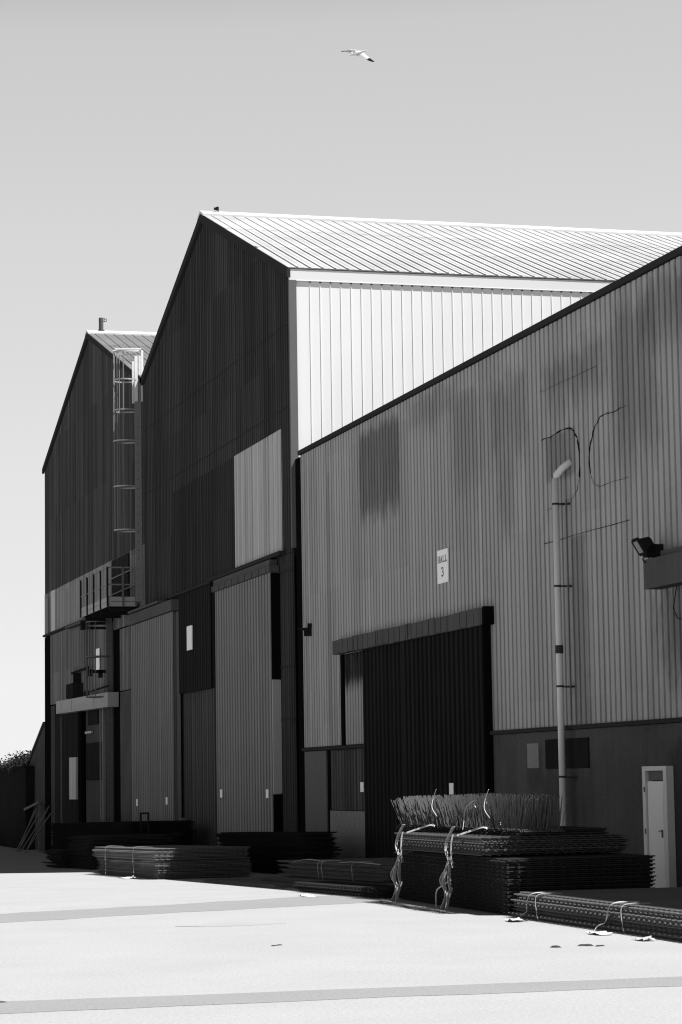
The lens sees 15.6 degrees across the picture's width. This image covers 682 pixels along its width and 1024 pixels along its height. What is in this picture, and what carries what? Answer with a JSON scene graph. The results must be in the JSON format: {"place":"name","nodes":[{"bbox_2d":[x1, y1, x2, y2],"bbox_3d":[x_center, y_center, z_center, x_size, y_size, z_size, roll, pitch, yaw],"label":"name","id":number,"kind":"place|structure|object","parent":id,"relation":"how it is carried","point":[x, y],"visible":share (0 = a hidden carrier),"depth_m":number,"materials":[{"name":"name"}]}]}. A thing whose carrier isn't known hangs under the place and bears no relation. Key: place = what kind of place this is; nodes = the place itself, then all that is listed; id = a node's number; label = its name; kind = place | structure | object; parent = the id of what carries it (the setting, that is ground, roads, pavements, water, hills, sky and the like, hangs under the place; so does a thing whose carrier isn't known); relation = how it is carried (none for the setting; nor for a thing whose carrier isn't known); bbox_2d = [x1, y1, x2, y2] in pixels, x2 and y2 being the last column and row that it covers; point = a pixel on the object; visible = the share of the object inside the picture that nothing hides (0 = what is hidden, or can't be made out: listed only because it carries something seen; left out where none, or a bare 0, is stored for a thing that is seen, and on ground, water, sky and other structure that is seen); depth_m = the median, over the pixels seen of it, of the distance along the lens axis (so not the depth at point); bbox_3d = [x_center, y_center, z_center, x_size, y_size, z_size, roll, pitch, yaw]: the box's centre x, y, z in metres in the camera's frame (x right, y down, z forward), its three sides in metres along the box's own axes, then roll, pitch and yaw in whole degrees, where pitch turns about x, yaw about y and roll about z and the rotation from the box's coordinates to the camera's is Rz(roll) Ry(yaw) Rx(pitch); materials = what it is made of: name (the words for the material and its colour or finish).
{"place":"outdoors","nodes":[
{"label":"outdoors","id":0,"kind":"place"},
{"bbox_2d":[0,750,30,774],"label":"shrub","id":1,"kind":"object","parent":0,"point":[22,759],"visible":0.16,"depth_m":106.87,"materials":[{"name":"grey plant"}]},
{"bbox_2d":[0,846,681,1023],"bbox_3d":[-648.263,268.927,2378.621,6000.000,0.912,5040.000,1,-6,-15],"label":"ground","id":2,"kind":"structure","parent":0,"point":[362,945],"depth_m":24.78,"materials":[{"name":"concrete"}]},
{"bbox_2d":[0,757,17,773],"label":"shrub","id":3,"kind":"object","parent":2,"relation":"on","point":[8,765],"visible":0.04,"depth_m":110.61,"materials":[{"name":"grey plant"}]},
{"bbox_2d":[0,766,34,849],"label":"boundary wall","id":4,"kind":"structure","parent":2,"relation":"on","point":[17,793],"depth_m":106.27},
{"bbox_2d":[19,799,38,850],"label":"leaning pole","id":5,"kind":"object","parent":2,"relation":"on","point":[30,820],"visible":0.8,"depth_m":102.14,"materials":[{"name":"metal"}]},
{"bbox_2d":[16,798,42,850],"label":"leaning pole","id":6,"kind":"object","parent":2,"relation":"on","point":[28,825],"visible":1,"depth_m":101.32,"materials":[{"name":"metal"}]},
{"bbox_2d":[17,802,44,851],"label":"leaning pole","id":7,"kind":"object","parent":2,"relation":"on","point":[30,828],"visible":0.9,"depth_m":100.64,"materials":[{"name":"metal"}]},
{"bbox_2d":[24,802,40,851],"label":"barrier rail","id":8,"kind":"object","parent":2,"relation":"on","point":[39,810],"visible":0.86,"depth_m":100.48,"materials":[{"name":"metal"}]},
{"bbox_2d":[20,810,47,851],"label":"leaning pole","id":9,"kind":"object","parent":2,"relation":"on","point":[32,833],"visible":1,"depth_m":100.02,"materials":[{"name":"metal"}]},
{"bbox_2d":[25,813,50,852],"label":"leaning pole","id":10,"kind":"object","parent":2,"relation":"on","point":[38,832],"visible":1,"depth_m":98.99,"materials":[{"name":"metal"}]},
{"bbox_2d":[26,806,49,849],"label":"leaning pole","id":11,"kind":"object","parent":2,"relation":"on","point":[38,827],"visible":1,"depth_m":99.53,"materials":[{"name":"metal"}]},
{"bbox_2d":[41,849,75,867],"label":"bundle","id":12,"kind":"object","parent":2,"relation":"on","point":[58,858],"visible":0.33,"depth_m":69.35,"materials":[{"name":"black metal"}]},
{"bbox_2d":[47,823,85,848],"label":"bundle","id":13,"kind":"object","parent":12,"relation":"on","point":[62,831],"visible":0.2,"depth_m":83.04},
{"bbox_2d":[26,330,156,850],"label":"warehouse hall","id":14,"kind":"structure","parent":2,"relation":"on","point":[67,758],"depth_m":91.62,"materials":[{"name":"paint"}]},
{"bbox_2d":[55,712,85,822],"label":"sliding door","id":15,"kind":"structure","parent":14,"relation":"in","point":[66,726],"depth_m":95.94,"materials":[{"name":"black metal"}]},
{"bbox_2d":[66,666,88,698],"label":"extractor unit","id":16,"kind":"object","parent":14,"relation":"attached to","point":[74,689],"visible":0.83,"depth_m":92.41,"materials":[{"name":"metal"}]},
{"bbox_2d":[86,709,101,779],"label":"boarded window","id":17,"kind":"structure","parent":14,"relation":"in","point":[92,749],"depth_m":89.66,"materials":[{"name":"black wood"}]},
{"bbox_2d":[83,685,108,695],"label":"conduit rail","id":18,"kind":"object","parent":14,"relation":"on","point":[84,693],"visible":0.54,"depth_m":87.22,"materials":[{"name":"metal"}]},
{"bbox_2d":[88,669,105,677],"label":"wall lamp","id":19,"kind":"object","parent":14,"relation":"attached to","point":[100,673],"visible":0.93,"depth_m":86.73,"materials":[{"name":"metal"}]},
{"bbox_2d":[96,648,99,669],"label":"wall sign","id":20,"kind":"object","parent":14,"relation":"attached to","point":[98,660],"visible":0.79,"depth_m":88.81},
{"bbox_2d":[86,618,112,821],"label":"caged ladder","id":21,"kind":"object","parent":14,"relation":"attached to","point":[109,727],"visible":0.86,"depth_m":85.90,"materials":[{"name":"metal"}]},
{"bbox_2d":[98,318,106,330],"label":"vent pipe","id":22,"kind":"object","parent":14,"relation":"on","point":[101,321],"visible":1,"depth_m":92.19,"materials":[{"name":"metal"}]},
{"bbox_2d":[80,567,138,629],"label":"access platform","id":23,"kind":"structure","parent":14,"relation":"attached to","point":[101,611],"depth_m":83.16,"materials":[{"name":"metal"}]},
{"bbox_2d":[111,553,129,601],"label":"platform door","id":24,"kind":"structure","parent":14,"relation":"in","point":[124,560],"depth_m":84.75,"materials":[{"name":"grey metal"}]},
{"bbox_2d":[113,348,142,601],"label":"caged ladder","id":25,"kind":"object","parent":14,"relation":"attached to","point":[137,386],"visible":1,"depth_m":81.35,"materials":[{"name":"metal"}]},
{"bbox_2d":[65,834,172,869],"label":"bundle","id":26,"kind":"object","parent":2,"relation":"on","point":[80,847],"visible":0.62,"depth_m":66.31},
{"bbox_2d":[119,876,138,878],"bbox_3d":[-4.617,7.969,54.293,0.371,0.044,0.686,1,-6,-15],"label":"plastic scrap","id":27,"kind":"object","parent":2,"relation":"on","point":[130,877],"visible":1,"depth_m":54.33,"materials":[{"name":"white plastic"}]},
{"bbox_2d":[82,820,195,844],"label":"bundle","id":28,"kind":"object","parent":2,"relation":"on","point":[132,827],"visible":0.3,"depth_m":70.54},
{"bbox_2d":[140,812,149,833],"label":"rack upright","id":29,"kind":"object","parent":2,"relation":"on","point":[147,824],"visible":0.42,"depth_m":69.68,"materials":[{"name":"metal"}]},
{"bbox_2d":[96,858,251,878],"bbox_3d":[-3.894,8.087,56.709,2.155,0.371,7.474,1,-7,-15],"label":"bundle","id":30,"kind":"object","parent":2,"relation":"on","point":[174,869],"visible":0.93,"depth_m":53.47,"materials":[{"name":"grey wood"}]},
{"bbox_2d":[92,845,250,875],"bbox_3d":[-4.025,7.986,56.976,2.248,0.713,7.934,1,-7,-15],"label":"bundle","id":31,"kind":"object","parent":30,"relation":"on","point":[173,852],"visible":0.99,"depth_m":53.62,"materials":[{"name":"metal"}]},
{"bbox_2d":[0,895,410,922],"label":"concrete strip","id":32,"kind":"object","parent":2,"relation":"in","point":[177,908],"visible":0.77,"depth_m":35.02,"materials":[{"name":"grey concrete"}]},
{"bbox_2d":[300,893,315,896],"bbox_3d":[-0.538,5.994,38.972,0.216,0.052,0.386,1,-6,-15],"label":"plastic scrap","id":33,"kind":"object","parent":32,"relation":"on","point":[306,895],"visible":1,"depth_m":38.81,"materials":[{"name":"white plastic"}]},
{"bbox_2d":[175,922,281,926],"bbox_3d":[-1.357,5.107,30.757,0.832,0.020,1.170,-6,-8,40],"label":"ground stain","id":34,"kind":"object","parent":2,"relation":"on","point":[226,924],"visible":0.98,"depth_m":30.70,"materials":[{"name":"concrete"}]},
{"bbox_2d":[203,878,297,887],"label":"bundle","id":35,"kind":"object","parent":2,"relation":"on","point":[257,882],"visible":0.32,"depth_m":46.68,"materials":[{"name":"black"}]},
{"bbox_2d":[216,832,342,873],"bbox_3d":[-1.558,7.890,57.745,0.996,0.924,9.062,1,-7,-15],"label":"bundle","id":36,"kind":"object","parent":2,"relation":"on","point":[266,850],"visible":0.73,"depth_m":55.81,"materials":[{"name":"black metal"}]},
{"bbox_2d":[258,876,398,885],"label":"bundle","id":37,"kind":"object","parent":2,"relation":"on","point":[287,879],"visible":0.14,"depth_m":44.95,"materials":[{"name":"black metal"}]},
{"bbox_2d":[276,858,397,882],"bbox_3d":[0.854,6.327,44.224,2.420,0.337,7.633,1,-7,-15],"label":"bundle","id":38,"kind":"object","parent":37,"relation":"on","point":[369,869],"visible":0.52,"depth_m":43.78,"materials":[{"name":"metal"}]},
{"bbox_2d":[0,976,681,1013],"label":"concrete strip","id":39,"kind":"object","parent":2,"relation":"in","point":[14,1007],"visible":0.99,"depth_m":20.42,"materials":[{"name":"grey concrete"}]},
{"bbox_2d":[293,881,399,897],"bbox_3d":[0.205,6.014,39.700,0.781,0.153,5.003,1,-7,-15],"label":"bundle","id":40,"kind":"object","parent":2,"relation":"on","point":[361,889],"visible":0.85,"depth_m":39.09,"materials":[{"name":"grey metal"}]},
{"bbox_2d":[128,211,681,845],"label":"warehouse hall","id":41,"kind":"structure","parent":2,"relation":"on","point":[280,341],"depth_m":67.16,"materials":[{"name":"paint"}]},
{"bbox_2d":[131,611,181,820],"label":"sliding door","id":42,"kind":"structure","parent":41,"relation":"in","point":[155,696],"depth_m":77.26,"materials":[{"name":"grey metal"}]},
{"bbox_2d":[187,625,192,650],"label":"wall sign","id":43,"kind":"object","parent":41,"relation":"attached to","point":[190,637],"visible":1,"depth_m":73.12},
{"bbox_2d":[181,687,216,845],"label":"inner door","id":44,"kind":"structure","parent":41,"relation":"in","point":[198,708],"depth_m":72.43,"materials":[{"name":"grey metal"}]},
{"bbox_2d":[215,572,282,845],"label":"sliding door","id":45,"kind":"structure","parent":41,"relation":"in","point":[247,613],"depth_m":65.06,"materials":[{"name":"grey metal"}]},
{"bbox_2d":[295,245,681,886],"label":"warehouse hall","id":46,"kind":"structure","parent":2,"relation":"on","point":[415,678],"depth_m":46.05,"materials":[{"name":"paint"}]},
{"bbox_2d":[298,623,311,635],"bbox_3d":[-0.871,2.831,59.838,0.309,0.300,0.180,1,-6,-15],"label":"security camera","id":47,"kind":"object","parent":46,"relation":"attached to","point":[307,630],"visible":1,"depth_m":59.79,"materials":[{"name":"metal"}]},
{"bbox_2d":[360,782,363,791],"bbox_3d":[0.468,6.124,55.403,0.015,0.220,0.260,1,-6,-15],"label":"notice","id":48,"kind":"object","parent":46,"relation":"attached to","point":[361,786],"visible":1,"depth_m":55.39,"materials":[{"name":"white paper"}]},
{"bbox_2d":[362,642,404,857],"bbox_3d":[0.983,5.461,53.434,0.110,5.280,3.230,1,-6,-15],"label":"sliding door","id":49,"kind":"structure","parent":46,"relation":"in","point":[382,668],"depth_m":53.58,"materials":[{"name":"black metal"}]},
{"bbox_2d":[437,548,448,583],"bbox_3d":[2.036,1.083,49.693,0.030,0.670,0.700,1,-6,-15],"label":"hall sign","id":50,"kind":"object","parent":46,"relation":"attached to","point":[442,565],"visible":1,"depth_m":49.64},
{"bbox_2d":[402,625,493,831],"bbox_3d":[2.061,4.857,49.208,0.145,4.940,5.530,1,-6,-15],"label":"sliding door","id":51,"kind":"structure","parent":46,"relation":"in","point":[447,678],"depth_m":49.01,"materials":[{"name":"black metal"}]},
{"bbox_2d":[449,783,453,793],"bbox_3d":[2.158,5.411,48.667,0.015,0.220,0.260,1,-6,-15],"label":"notice","id":52,"kind":"object","parent":46,"relation":"attached to","point":[451,788],"visible":1,"depth_m":48.64,"materials":[{"name":"white paper"}]},
{"bbox_2d":[527,743,539,767],"bbox_3d":[3.442,4.352,44.444,0.035,0.440,0.600,1,-6,-15],"label":"boarded window","id":53,"kind":"structure","parent":46,"relation":"in","point":[532,748],"depth_m":44.41,"materials":[{"name":"grey wood"}]},
{"bbox_2d":[552,458,576,825],"bbox_3d":[3.886,2.676,42.561,0.244,7.234,0.430,5,-9,-44],"label":"downpipe","id":54,"kind":"object","parent":46,"relation":"attached to","point":[562,468],"visible":0.98,"depth_m":42.62,"materials":[{"name":"metal"}]},
{"bbox_2d":[545,737,589,768],"bbox_3d":[3.892,4.149,42.765,0.050,0.510,2.100,1,-6,-15],"label":"boarded window","id":55,"kind":"structure","parent":46,"relation":"in","point":[577,751],"depth_m":42.51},
{"bbox_2d":[631,537,663,562],"bbox_3d":[4.723,0.594,38.614,0.385,0.382,0.839,-4,-7,27],"label":"floodlight","id":56,"kind":"object","parent":46,"relation":"attached to","point":[646,547],"visible":0.98,"depth_m":38.52,"materials":[{"name":"metal"}]},
{"bbox_2d":[642,766,676,887],"bbox_3d":[4.931,4.901,38.648,0.137,1.900,0.980,1,-6,-15],"label":"personnel door","id":57,"kind":"structure","parent":46,"relation":"attached to","point":[659,820],"depth_m":38.51,"materials":[{"name":"grey paint"}]},
{"bbox_2d":[647,781,665,887],"bbox_3d":[4.925,5.009,38.645,0.127,1.645,0.680,1,-6,-15],"label":"door leaf","id":58,"kind":"structure","parent":57,"relation":"in","point":[655,788],"depth_m":38.62,"materials":[{"name":"white paint"}]},
{"bbox_2d":[673,586,680,618],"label":"hanging cable","id":59,"kind":"object","parent":46,"relation":"hanging from","point":[674,603],"visible":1,"depth_m":38.19,"materials":[{"name":"metal"}]},
{"bbox_2d":[505,917,527,920],"bbox_3d":[2.140,4.998,30.535,0.217,0.038,0.386,1,-6,-15],"label":"plastic scrap","id":60,"kind":"object","parent":2,"relation":"on","point":[517,919],"visible":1,"depth_m":30.46,"materials":[{"name":"white plastic"}]},
{"bbox_2d":[380,824,655,914],"bbox_3d":[2.197,4.884,34.476,2.670,1.101,4.982,1,-6,-15],"label":"bundle","id":61,"kind":"object","parent":2,"relation":"on","point":[492,883],"visible":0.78,"depth_m":32.56,"materials":[{"name":"metal"}]},
{"bbox_2d":[394,789,629,855],"bbox_3d":[2.290,4.270,34.538,2.162,0.862,3.968,1,-6,-15],"label":"bundle","id":62,"kind":"object","parent":61,"relation":"on","point":[466,843],"visible":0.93,"depth_m":32.87,"materials":[{"name":"metal"}]},
{"bbox_2d":[391,793,608,835],"bbox_3d":[2.170,4.251,35.260,1.360,0.558,6.043,1,-6,-15],"label":"upright bar bundle","id":63,"kind":"object","parent":62,"relation":"on","point":[512,814],"visible":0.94,"depth_m":33.83,"materials":[{"name":"metal"}]},
{"bbox_2d":[508,887,681,939],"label":"bundle","id":64,"kind":"object","parent":2,"relation":"on","point":[652,911],"visible":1,"depth_m":29.13,"materials":[{"name":"metal"}]},
{"bbox_2d":[585,931,612,934],"bbox_3d":[2.888,4.691,27.750,0.214,0.027,0.386,1,-6,-15],"label":"plastic scrap","id":65,"kind":"object","parent":2,"relation":"on","point":[603,933],"visible":1,"depth_m":27.64,"materials":[{"name":"white plastic"}]},
{"bbox_2d":[631,936,654,940],"bbox_3d":[3.240,4.555,26.618,0.186,0.045,0.300,1,-6,-15],"label":"plastic scrap","id":66,"kind":"object","parent":2,"relation":"on","point":[647,938],"visible":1,"depth_m":26.56,"materials":[{"name":"white plastic"}]},
{"bbox_2d":[0,0,681,764],"label":"sky","id":67,"kind":"structure","parent":0,"point":[122,122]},
{"bbox_2d":[341,49,373,61],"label":"gull","id":68,"kind":"object","parent":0,"point":[359,53],"visible":1,"depth_m":73.72,"materials":[{"name":"white"}]}
]}

